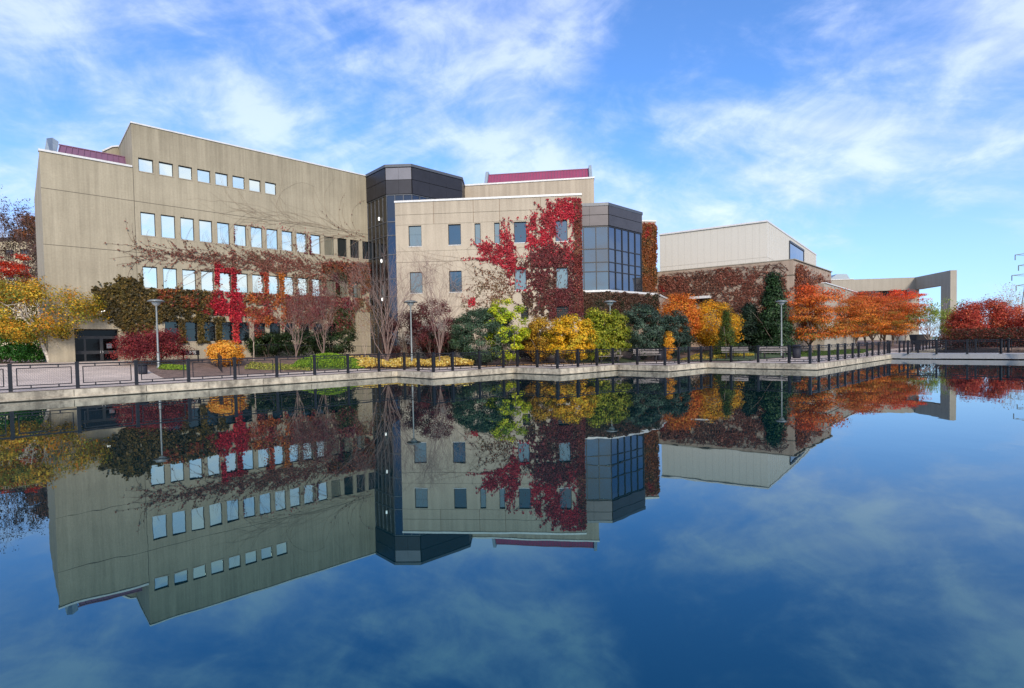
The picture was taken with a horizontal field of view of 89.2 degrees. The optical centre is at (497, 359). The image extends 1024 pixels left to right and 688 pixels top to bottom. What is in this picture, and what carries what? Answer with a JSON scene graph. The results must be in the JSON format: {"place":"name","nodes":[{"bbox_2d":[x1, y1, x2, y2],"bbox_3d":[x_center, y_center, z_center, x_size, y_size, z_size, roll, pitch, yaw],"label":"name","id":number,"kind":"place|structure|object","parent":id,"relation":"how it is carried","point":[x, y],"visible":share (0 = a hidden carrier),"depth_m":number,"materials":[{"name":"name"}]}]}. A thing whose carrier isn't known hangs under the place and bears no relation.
{"place":"outdoors","nodes":[
{"label":"outdoors","id":0,"kind":"place"},
{"bbox_2d":[0,360,161,386],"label":"entrance path","id":1,"kind":"structure","parent":0,"point":[40,374],"depth_m":28.10,"materials":[{"name":"concrete"}]},
{"bbox_2d":[0,339,939,392],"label":"terrain","id":2,"kind":"structure","parent":0,"point":[174,372],"depth_m":35.11,"materials":[{"name":"plant"}]},
{"bbox_2d":[0,254,35,360],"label":"red maple","id":3,"kind":"object","parent":2,"relation":"on","point":[17,266],"visible":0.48,"depth_m":46.67,"materials":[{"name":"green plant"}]},
{"bbox_2d":[0,186,37,358],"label":"bare tree","id":4,"kind":"object","parent":2,"relation":"on","point":[3,225],"visible":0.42,"depth_m":61.55,"materials":[{"name":"brown plant"}]},
{"bbox_2d":[0,207,37,318],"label":"tree","id":5,"kind":"object","parent":2,"relation":"on","point":[8,247],"visible":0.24,"depth_m":63.97,"materials":[{"name":"brown plant"}]},
{"bbox_2d":[0,237,37,353],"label":"tree","id":6,"kind":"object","parent":2,"relation":"on","point":[13,269],"depth_m":77.01,"materials":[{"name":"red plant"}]},
{"bbox_2d":[0,317,45,362],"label":"clipped hedge","id":7,"kind":"object","parent":2,"relation":"on","point":[26,352],"visible":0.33,"depth_m":35.39,"materials":[{"name":"green plant"}]},
{"bbox_2d":[9,212,40,347],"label":"oak tree","id":8,"kind":"object","parent":2,"relation":"on","point":[30,223],"visible":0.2,"depth_m":70.20,"materials":[{"name":"brown plant"}]},
{"bbox_2d":[0,273,111,362],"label":"birch tree","id":9,"kind":"object","parent":2,"relation":"on","point":[32,293],"visible":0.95,"depth_m":32.46,"materials":[{"name":"yellow plant"}]},
{"bbox_2d":[106,324,196,363],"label":"bush","id":10,"kind":"object","parent":2,"relation":"on","point":[137,346],"visible":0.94,"depth_m":32.50,"materials":[{"name":"red plant"}]},
{"bbox_2d":[147,299,165,367],"bbox_3d":[-20.809,-1.590,31.755,0.980,4.200,0.980,-1,2,0],"label":"street lamp","id":11,"kind":"object","parent":2,"relation":"on","point":[156,302],"visible":0.94,"depth_m":31.71,"materials":[{"name":"grey metal"}]},
{"bbox_2d":[34,121,370,362],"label":"office wing","id":12,"kind":"structure","parent":2,"relation":"on","point":[145,182],"depth_m":38.45,"materials":[{"name":"concrete"}]},
{"bbox_2d":[74,330,117,361],"bbox_3d":[-27.380,-0.948,35.433,2.320,2.200,0.176,-3,2,-43],"label":"door","id":13,"kind":"structure","parent":12,"relation":"in","point":[92,345],"depth_m":35.35,"materials":[{"name":"black glass"}]},
{"bbox_2d":[138,158,153,173],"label":"window","id":14,"kind":"structure","parent":12,"relation":"in","point":[146,166],"depth_m":36.87,"materials":[{"name":"blue glass"}]},
{"bbox_2d":[140,212,155,236],"bbox_3d":[-24.867,-9.593,36.934,0.930,1.703,0.221,-3,2,-43],"label":"window","id":15,"kind":"structure","parent":12,"relation":"in","point":[147,219],"depth_m":36.98,"materials":[{"name":"blue glass"}]},
{"bbox_2d":[142,266,157,288],"bbox_3d":[-24.793,-5.835,37.044,0.930,1.583,0.221,-3,2,-43],"label":"window","id":16,"kind":"structure","parent":12,"relation":"in","point":[150,278],"depth_m":37.12,"materials":[{"name":"blue glass"}]},
{"bbox_2d":[91,273,225,343],"bbox_3d":[-24.066,-3.682,37.354,8.292,5.148,0.578,-3,2,-42],"label":"wall ivy","id":17,"kind":"object","parent":12,"relation":"attached to","point":[177,300],"depth_m":36.83,"materials":[{"name":"green plant"}]},
{"bbox_2d":[161,215,175,239],"bbox_3d":[-23.963,-9.635,37.770,0.930,1.703,0.221,-3,2,-43],"label":"window","id":18,"kind":"structure","parent":12,"relation":"in","point":[167,222],"depth_m":37.81,"materials":[{"name":"blue glass"}]},
{"bbox_2d":[163,268,176,288],"bbox_3d":[-23.945,-5.906,37.928,0.886,1.526,0.071,-3,2,-43],"label":"window","id":19,"kind":"structure","parent":12,"relation":"in","point":[171,282],"depth_m":37.96,"materials":[{"name":"blue glass"}]},
{"bbox_2d":[180,217,194,241],"bbox_3d":[-23.068,-9.676,38.593,0.930,1.703,0.221,-3,2,-43],"label":"window","id":20,"kind":"structure","parent":12,"relation":"in","point":[186,223],"depth_m":38.67,"materials":[{"name":"blue glass"}]},
{"bbox_2d":[182,269,195,290],"bbox_3d":[-22.995,-5.919,38.703,0.930,1.583,0.221,-3,2,-43],"label":"window","id":21,"kind":"structure","parent":12,"relation":"in","point":[191,277],"depth_m":38.79,"materials":[{"name":"blue glass"}]},
{"bbox_2d":[185,321,197,341],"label":"window","id":22,"kind":"structure","parent":12,"relation":"in","point":[191,328],"depth_m":38.91,"materials":[{"name":"blue glass"}]},
{"bbox_2d":[199,220,212,243],"bbox_3d":[-22.167,-9.718,39.424,0.930,1.703,0.221,-3,2,-43],"label":"window","id":23,"kind":"structure","parent":12,"relation":"in","point":[204,226],"depth_m":39.49,"materials":[{"name":"blue glass"}]},
{"bbox_2d":[201,271,214,291],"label":"window","id":24,"kind":"structure","parent":12,"relation":"in","point":[207,281],"depth_m":39.60,"materials":[{"name":"blue glass"}]},
{"bbox_2d":[197,262,246,343],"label":"wall ivy","id":25,"kind":"object","parent":12,"relation":"attached to","point":[235,316],"depth_m":40.45,"materials":[{"name":"red plant"}]},
{"bbox_2d":[217,222,229,244],"bbox_3d":[-21.264,-9.760,40.260,0.930,1.703,0.221,-3,2,-43],"label":"window","id":26,"kind":"structure","parent":12,"relation":"in","point":[222,228],"depth_m":40.30,"materials":[{"name":"blue glass"}]},
{"bbox_2d":[219,272,230,292],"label":"window","id":27,"kind":"structure","parent":12,"relation":"in","point":[225,279],"depth_m":40.46,"materials":[{"name":"blue glass"}]},
{"bbox_2d":[105,222,368,310],"bbox_3d":[-19.294,-7.636,41.859,20.026,8.251,0.424,-3,2,-43],"label":"wall ivy","id":28,"kind":"object","parent":12,"relation":"attached to","point":[261,265],"depth_m":41.37,"materials":[{"name":"brown plant"}]},
{"bbox_2d":[234,225,246,246],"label":"window","id":29,"kind":"structure","parent":12,"relation":"in","point":[240,235],"depth_m":41.18,"materials":[{"name":"blue glass"}]},
{"bbox_2d":[251,227,262,248],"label":"window","id":30,"kind":"structure","parent":12,"relation":"in","point":[257,239],"depth_m":41.98,"materials":[{"name":"blue glass"}]},
{"bbox_2d":[267,229,278,250],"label":"window","id":31,"kind":"structure","parent":12,"relation":"in","point":[272,240],"depth_m":42.84,"materials":[{"name":"blue glass"}]},
{"bbox_2d":[188,171,364,288],"bbox_3d":[-17.571,-10.218,43.477,14.631,11.829,0.296,-3,2,-43],"label":"wall ivy","id":32,"kind":"object","parent":12,"relation":"attached to","point":[333,236],"depth_m":43.88,"materials":[{"name":"brown plant"}]},
{"bbox_2d":[243,272,331,331],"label":"wall ivy","id":33,"kind":"object","parent":12,"relation":"attached to","point":[252,297],"depth_m":42.66,"materials":[{"name":"brown plant"}]},
{"bbox_2d":[285,261,370,334],"bbox_3d":[-14.758,-5.592,45.956,8.039,6.912,0.444,-3,2,-43],"label":"wall ivy","id":34,"kind":"object","parent":12,"relation":"attached to","point":[330,270],"depth_m":46.83,"materials":[{"name":"brown plant"}]},
{"bbox_2d":[204,339,246,366],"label":"golden bush","id":35,"kind":"object","parent":2,"relation":"on","point":[224,349],"visible":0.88,"depth_m":33.37,"materials":[{"name":"yellow plant"}]},
{"bbox_2d":[242,307,269,361],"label":"tree","id":36,"kind":"object","parent":2,"relation":"on","point":[256,320],"visible":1,"depth_m":36.44,"materials":[{"name":"brown plant"}]},
{"bbox_2d":[243,330,282,356],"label":"evergreen shrub","id":37,"kind":"object","parent":2,"relation":"on","point":[267,339],"visible":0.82,"depth_m":41.14,"materials":[{"name":"green plant"}]},
{"bbox_2d":[244,361,312,370],"bbox_3d":[-14.445,0.415,34.252,5.333,0.629,3.524,-1,2,0],"label":"border","id":38,"kind":"object","parent":2,"relation":"on","point":[285,366],"visible":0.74,"depth_m":33.78,"materials":[{"name":"green plant"}]},
{"bbox_2d":[272,328,320,356],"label":"evergreen shrub","id":39,"kind":"object","parent":2,"relation":"on","point":[283,339],"visible":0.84,"depth_m":41.13,"materials":[{"name":"green plant"}]},
{"bbox_2d":[262,278,339,361],"bbox_3d":[-14.121,-2.966,37.885,5.290,6.538,4.359,-1,2,0],"label":"ornamental tree","id":40,"kind":"object","parent":2,"relation":"on","point":[296,318],"visible":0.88,"depth_m":37.47,"materials":[{"name":"brown plant"}]},
{"bbox_2d":[285,278,358,352],"bbox_3d":[-12.934,-2.811,37.886,4.172,6.353,5.170,0,2,35],"label":"ornamental tree","id":41,"kind":"object","parent":2,"relation":"on","point":[324,301],"visible":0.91,"depth_m":37.85,"materials":[{"name":"brown plant"}]},
{"bbox_2d":[296,355,357,368],"bbox_3d":[-11.771,0.142,36.563,4.704,0.952,5.095,-2,2,-13],"label":"grass mound","id":42,"kind":"object","parent":2,"relation":"on","point":[330,367],"depth_m":34.47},
{"bbox_2d":[290,353,363,368],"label":"ground cover","id":43,"kind":"object","parent":42,"relation":"on","point":[304,362],"visible":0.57,"depth_m":34.97,"materials":[{"name":"green plant"}]},
{"bbox_2d":[308,328,359,354],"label":"evergreen shrub","id":44,"kind":"object","parent":2,"relation":"on","point":[336,335],"visible":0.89,"depth_m":41.10,"materials":[{"name":"green plant"}]},
{"bbox_2d":[343,307,386,356],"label":"bare tree","id":45,"kind":"object","parent":2,"relation":"on","point":[371,322],"visible":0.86,"depth_m":39.98,"materials":[{"name":"brown plant"}]},
{"bbox_2d":[314,227,438,360],"bbox_3d":[-8.292,-4.213,36.018,8.753,9.719,9.461,-1,2,0],"label":"bare tree","id":46,"kind":"object","parent":2,"relation":"on","point":[391,320],"visible":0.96,"depth_m":36.27,"materials":[{"name":"plant"}]},
{"bbox_2d":[375,308,429,358],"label":"purple shrub","id":47,"kind":"object","parent":2,"relation":"on","point":[397,348],"visible":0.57,"depth_m":39.02,"materials":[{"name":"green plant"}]},
{"bbox_2d":[349,355,473,367],"bbox_3d":[-6.457,0.044,37.142,9.847,0.887,4.829,-1,2,0],"label":"hosta bed","id":48,"kind":"object","parent":2,"relation":"on","point":[364,360],"visible":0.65,"depth_m":35.56,"materials":[{"name":"yellow plant"}]},
{"bbox_2d":[365,164,464,353],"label":"glass stair tower","id":49,"kind":"structure","parent":2,"relation":"on","point":[387,185],"depth_m":46.86,"materials":[{"name":"grey"}]},
{"bbox_2d":[406,297,461,358],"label":"purple shrub","id":50,"kind":"object","parent":2,"relation":"on","point":[424,316],"visible":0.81,"depth_m":38.98,"materials":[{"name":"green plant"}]},
{"bbox_2d":[417,330,457,359],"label":"dark shrub","id":51,"kind":"object","parent":2,"relation":"on","point":[432,337],"visible":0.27,"depth_m":40.12,"materials":[{"name":"brown plant"}]},
{"bbox_2d":[399,237,483,366],"bbox_3d":[-4.242,-4.018,35.684,6.766,9.227,5.545,0,2,36],"label":"bare tree","id":52,"kind":"object","parent":2,"relation":"on","point":[439,320],"visible":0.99,"depth_m":35.93,"materials":[{"name":"plant"}]},
{"bbox_2d":[0,345,942,392],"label":"promenade","id":53,"kind":"structure","parent":2,"relation":"on","point":[414,369],"depth_m":30.62,"materials":[{"name":"concrete"}]},
{"bbox_2d":[0,348,944,402],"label":"canal wall","id":54,"kind":"structure","parent":2,"relation":"on","point":[70,393],"depth_m":29.30,"materials":[{"name":"concrete"}]},
{"bbox_2d":[0,341,890,392],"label":"canal railing","id":55,"kind":"object","parent":54,"relation":"on","point":[10,389],"visible":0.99,"depth_m":30.42,"materials":[{"name":"black metal"}]},
{"bbox_2d":[886,353,1023,358],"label":"footbridge","id":56,"kind":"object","parent":54,"relation":"on","point":[968,355],"visible":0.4,"depth_m":39.77,"materials":[{"name":"concrete"}]},
{"bbox_2d":[886,338,1023,352],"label":"bridge railing","id":57,"kind":"object","parent":56,"relation":"on","point":[975,346],"visible":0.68,"depth_m":41.83,"materials":[{"name":"black metal"}]},
{"bbox_2d":[907,339,1023,353],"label":"bridge railing","id":58,"kind":"object","parent":56,"relation":"on","point":[967,352],"visible":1,"depth_m":39.35,"materials":[{"name":"black metal"}]},
{"bbox_2d":[448,305,517,365],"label":"evergreen shrub","id":59,"kind":"object","parent":2,"relation":"on","point":[462,343],"visible":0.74,"depth_m":35.84,"materials":[{"name":"green plant"}]},
{"bbox_2d":[394,193,582,357],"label":"pale block","id":60,"kind":"structure","parent":2,"relation":"on","point":[450,224],"depth_m":42.30,"materials":[{"name":"concrete"}]},
{"bbox_2d":[448,224,460,245],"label":"window","id":61,"kind":"structure","parent":60,"relation":"in","point":[454,231],"depth_m":42.49,"materials":[{"name":"blue glass"}]},
{"bbox_2d":[449,271,461,292],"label":"window","id":62,"kind":"structure","parent":60,"relation":"in","point":[457,275],"depth_m":42.60,"materials":[{"name":"blue glass"}]},
{"bbox_2d":[402,243,519,310],"bbox_3d":[-3.103,-5.457,42.378,10.318,8.335,0.405,-1,2,5],"label":"wall ivy","id":63,"kind":"object","parent":60,"relation":"attached to","point":[491,295],"depth_m":42.19,"materials":[{"name":"brown plant"}]},
{"bbox_2d":[514,222,526,242],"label":"window","id":64,"kind":"structure","parent":60,"relation":"in","point":[520,233],"depth_m":42.08,"materials":[{"name":"blue glass"}]},
{"bbox_2d":[515,269,526,290],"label":"window","id":65,"kind":"structure","parent":60,"relation":"in","point":[523,280],"depth_m":42.19,"materials":[{"name":"blue glass"}]},
{"bbox_2d":[461,197,581,306],"bbox_3d":[1.929,-8.642,41.873,9.888,8.646,0.431,-1,2,4],"label":"wall ivy","id":66,"kind":"object","parent":60,"relation":"attached to","point":[551,219],"depth_m":41.74,"materials":[{"name":"red plant"}]},
{"bbox_2d":[504,198,583,320],"bbox_3d":[3.663,-7.673,41.764,6.484,10.382,0.423,-1,2,5],"label":"wall ivy","id":67,"kind":"object","parent":60,"relation":"attached to","point":[574,285],"depth_m":41.67,"materials":[{"name":"red plant"}]},
{"bbox_2d":[555,220,567,241],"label":"window","id":68,"kind":"structure","parent":60,"relation":"in","point":[562,225],"depth_m":41.80,"materials":[{"name":"blue glass"}]},
{"bbox_2d":[556,268,567,287],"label":"window","id":69,"kind":"structure","parent":60,"relation":"in","point":[563,279],"depth_m":41.92,"materials":[{"name":"blue glass"}]},
{"bbox_2d":[482,298,530,364],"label":"lime shrub","id":70,"kind":"object","parent":2,"relation":"on","point":[523,333],"visible":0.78,"depth_m":35.80,"materials":[{"name":"green plant"}]},
{"bbox_2d":[465,165,594,202],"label":"block","id":71,"kind":"structure","parent":2,"relation":"on","point":[567,181],"depth_m":51.63,"materials":[{"name":"concrete"}]},
{"bbox_2d":[522,315,556,363],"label":"yellow shrub","id":72,"kind":"object","parent":2,"relation":"on","point":[539,323],"visible":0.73,"depth_m":37.11,"materials":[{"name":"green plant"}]},
{"bbox_2d":[541,313,597,363],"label":"yellow shrub","id":73,"kind":"object","parent":2,"relation":"on","point":[579,338],"visible":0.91,"depth_m":36.19,"materials":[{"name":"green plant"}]},
{"bbox_2d":[581,202,642,291],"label":"glass corner tower","id":74,"kind":"structure","parent":2,"relation":"on","point":[612,245],"depth_m":43.25,"materials":[{"name":"blue"}]},
{"bbox_2d":[583,290,666,356],"bbox_3d":[11.865,-2.556,46.368,12.895,6.603,5.944,-2,2,-20],"label":"ivy podium","id":75,"kind":"object","parent":2,"relation":"on","point":[661,297],"visible":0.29,"depth_m":44.04,"materials":[{"name":"plant"}]},
{"bbox_2d":[583,291,611,320],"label":"wall ivy","id":76,"kind":"object","parent":75,"relation":"attached to","point":[596,300],"depth_m":42.11,"materials":[{"name":"brown plant"}]},
{"bbox_2d":[610,291,659,329],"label":"wall ivy","id":77,"kind":"object","parent":75,"relation":"attached to","point":[619,304],"depth_m":43.62,"materials":[{"name":"red plant"}]},
{"bbox_2d":[622,302,666,359],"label":"evergreen shrub","id":78,"kind":"object","parent":2,"relation":"on","point":[652,329],"visible":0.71,"depth_m":38.83,"materials":[{"name":"green plant"}]},
{"bbox_2d":[642,220,655,292],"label":"ivy pillar","id":79,"kind":"structure","parent":2,"relation":"on","point":[650,221],"depth_m":49.57,"materials":[{"name":"concrete"}]},
{"bbox_2d":[642,222,657,291],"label":"wall ivy","id":80,"kind":"object","parent":79,"relation":"attached to","point":[649,249],"depth_m":49.29,"materials":[{"name":"orange plant"}]},
{"bbox_2d":[660,308,694,358],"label":"evergreen shrub","id":81,"kind":"object","parent":2,"relation":"on","point":[675,319],"visible":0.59,"depth_m":40.65,"materials":[{"name":"green plant"}]},
{"bbox_2d":[657,290,705,345],"bbox_3d":[15.788,-3.206,45.024,4.281,5.528,3.990,0,2,25],"label":"orange tree","id":82,"kind":"object","parent":2,"relation":"on","point":[687,308],"visible":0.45,"depth_m":43.99,"materials":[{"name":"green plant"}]},
{"bbox_2d":[656,259,832,350],"bbox_3d":[25.854,-4.762,58.215,16.843,9.775,16.756,1,2,44],"label":"hall base","id":83,"kind":"object","parent":2,"relation":"on","point":[791,264],"visible":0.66,"depth_m":51.04,"materials":[{"name":"concrete"}]},
{"bbox_2d":[658,264,792,320],"bbox_3d":[22.386,-6.245,51.832,12.544,5.926,0.466,0,2,34],"label":"wall ivy","id":84,"kind":"object","parent":83,"relation":"attached to","point":[669,284],"depth_m":51.71,"materials":[{"name":"red plant"}]},
{"bbox_2d":[659,220,816,270],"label":"white hall","id":85,"kind":"structure","parent":83,"relation":"on","point":[754,241],"depth_m":59.26,"materials":[{"name":"metal"}]},
{"bbox_2d":[789,240,803,260],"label":"window","id":86,"kind":"structure","parent":85,"relation":"in","point":[795,251],"depth_m":67.12,"materials":[{"name":"blue glass"}]},
{"bbox_2d":[790,263,831,306],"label":"wall ivy","id":87,"kind":"object","parent":83,"relation":"attached to","point":[801,279],"depth_m":50.45,"materials":[{"name":"red plant"}]},
{"bbox_2d":[814,282,856,350],"bbox_3d":[36.232,-4.172,61.479,8.100,8.000,16.845,0,2,44],"label":"annex","id":88,"kind":"object","parent":2,"relation":"on","point":[840,340],"visible":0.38,"depth_m":55.79,"materials":[{"name":"concrete"}]},
{"bbox_2d":[833,293,876,337],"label":"maple tree","id":89,"kind":"object","parent":2,"relation":"on","point":[850,318],"visible":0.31,"depth_m":56.01,"materials":[{"name":"orange plant"}]},
{"bbox_2d":[847,290,897,346],"bbox_3d":[43.205,-4.786,62.928,8.161,7.176,7.722,-1,2,0],"label":"maple tree","id":90,"kind":"object","parent":2,"relation":"on","point":[876,318],"visible":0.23,"depth_m":60.94,"materials":[{"name":"orange plant"}]},
{"bbox_2d":[858,293,908,346],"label":"maple tree","id":91,"kind":"object","parent":2,"relation":"on","point":[894,322],"visible":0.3,"depth_m":67.57,"materials":[{"name":"orange plant"}]},
{"bbox_2d":[866,289,933,345],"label":"maple tree","id":92,"kind":"object","parent":2,"relation":"on","point":[911,306],"visible":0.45,"depth_m":72.52,"materials":[{"name":"orange plant"}]},
{"bbox_2d":[904,298,963,344],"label":"pale tree","id":93,"kind":"object","parent":2,"relation":"on","point":[935,312],"visible":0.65,"depth_m":81.58,"materials":[{"name":"green plant"}]},
{"bbox_2d":[0,339,1023,687],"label":"water","id":94,"kind":"structure","parent":0,"point":[850,527],"depth_m":5.04,"materials":[{"name":"teal liquid"}]},
{"bbox_2d":[0,0,1023,336],"label":"sky","id":95,"kind":"structure","parent":0,"point":[885,138],"materials":[{"name":"blue"}]},
{"bbox_2d":[562,349,840,362],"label":"lawn","id":96,"kind":"structure","parent":0,"point":[737,357],"depth_m":39.94,"materials":[{"name":"plant"}]},
{"bbox_2d":[584,307,615,361],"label":"lime shrub","id":97,"kind":"object","parent":96,"relation":"on","point":[597,318],"visible":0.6,"depth_m":37.59,"materials":[{"name":"green plant"}]},
{"bbox_2d":[600,309,632,360],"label":"lime shrub","id":98,"kind":"object","parent":96,"relation":"on","point":[617,321],"visible":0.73,"depth_m":38.05,"materials":[{"name":"green plant"}]},
{"bbox_2d":[692,300,745,349],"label":"orange tree","id":99,"kind":"object","parent":96,"relation":"on","point":[705,339],"visible":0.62,"depth_m":44.49,"materials":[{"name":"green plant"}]},
{"bbox_2d":[713,309,739,356],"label":"cone bush","id":100,"kind":"object","parent":96,"relation":"on","point":[726,339],"visible":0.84,"depth_m":41.19,"materials":[{"name":"green plant"}]},
{"bbox_2d":[734,301,770,351],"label":"spruce tree","id":101,"kind":"object","parent":96,"relation":"on","point":[749,316],"visible":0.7,"depth_m":46.91,"materials":[{"name":"green plant"}]},
{"bbox_2d":[747,271,802,354],"bbox_3d":[24.509,-4.162,45.854,4.441,7.572,4.539,-1,2,0],"label":"conifer tree","id":102,"kind":"object","parent":96,"relation":"on","point":[769,319],"visible":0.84,"depth_m":45.31,"materials":[{"name":"green plant"}]},
{"bbox_2d":[762,283,857,351],"bbox_3d":[29.164,-3.813,48.973,7.754,6.678,8.034,-1,2,0],"label":"maple tree","id":103,"kind":"object","parent":96,"relation":"on","point":[811,329],"visible":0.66,"depth_m":47.31,"materials":[{"name":"orange plant"}]},
{"bbox_2d":[947,345,1023,352],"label":"bank","id":104,"kind":"structure","parent":0,"point":[959,349],"depth_m":53.61,"materials":[{"name":"plant"}]},
{"bbox_2d":[831,270,956,342],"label":"arch building","id":105,"kind":"structure","parent":104,"relation":"on","point":[946,281],"depth_m":107.35,"materials":[{"name":"concrete"}]},
{"bbox_2d":[941,298,989,345],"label":"red tree","id":106,"kind":"object","parent":104,"relation":"on","point":[968,317],"visible":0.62,"depth_m":61.13,"materials":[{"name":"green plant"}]},
{"bbox_2d":[927,325,1023,348],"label":"underbrush","id":107,"kind":"object","parent":104,"relation":"on","point":[984,335],"visible":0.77,"depth_m":54.90,"materials":[{"name":"red plant"}]},
{"bbox_2d":[965,294,1016,344],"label":"red tree","id":108,"kind":"object","parent":104,"relation":"on","point":[1000,312],"visible":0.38,"depth_m":62.58,"materials":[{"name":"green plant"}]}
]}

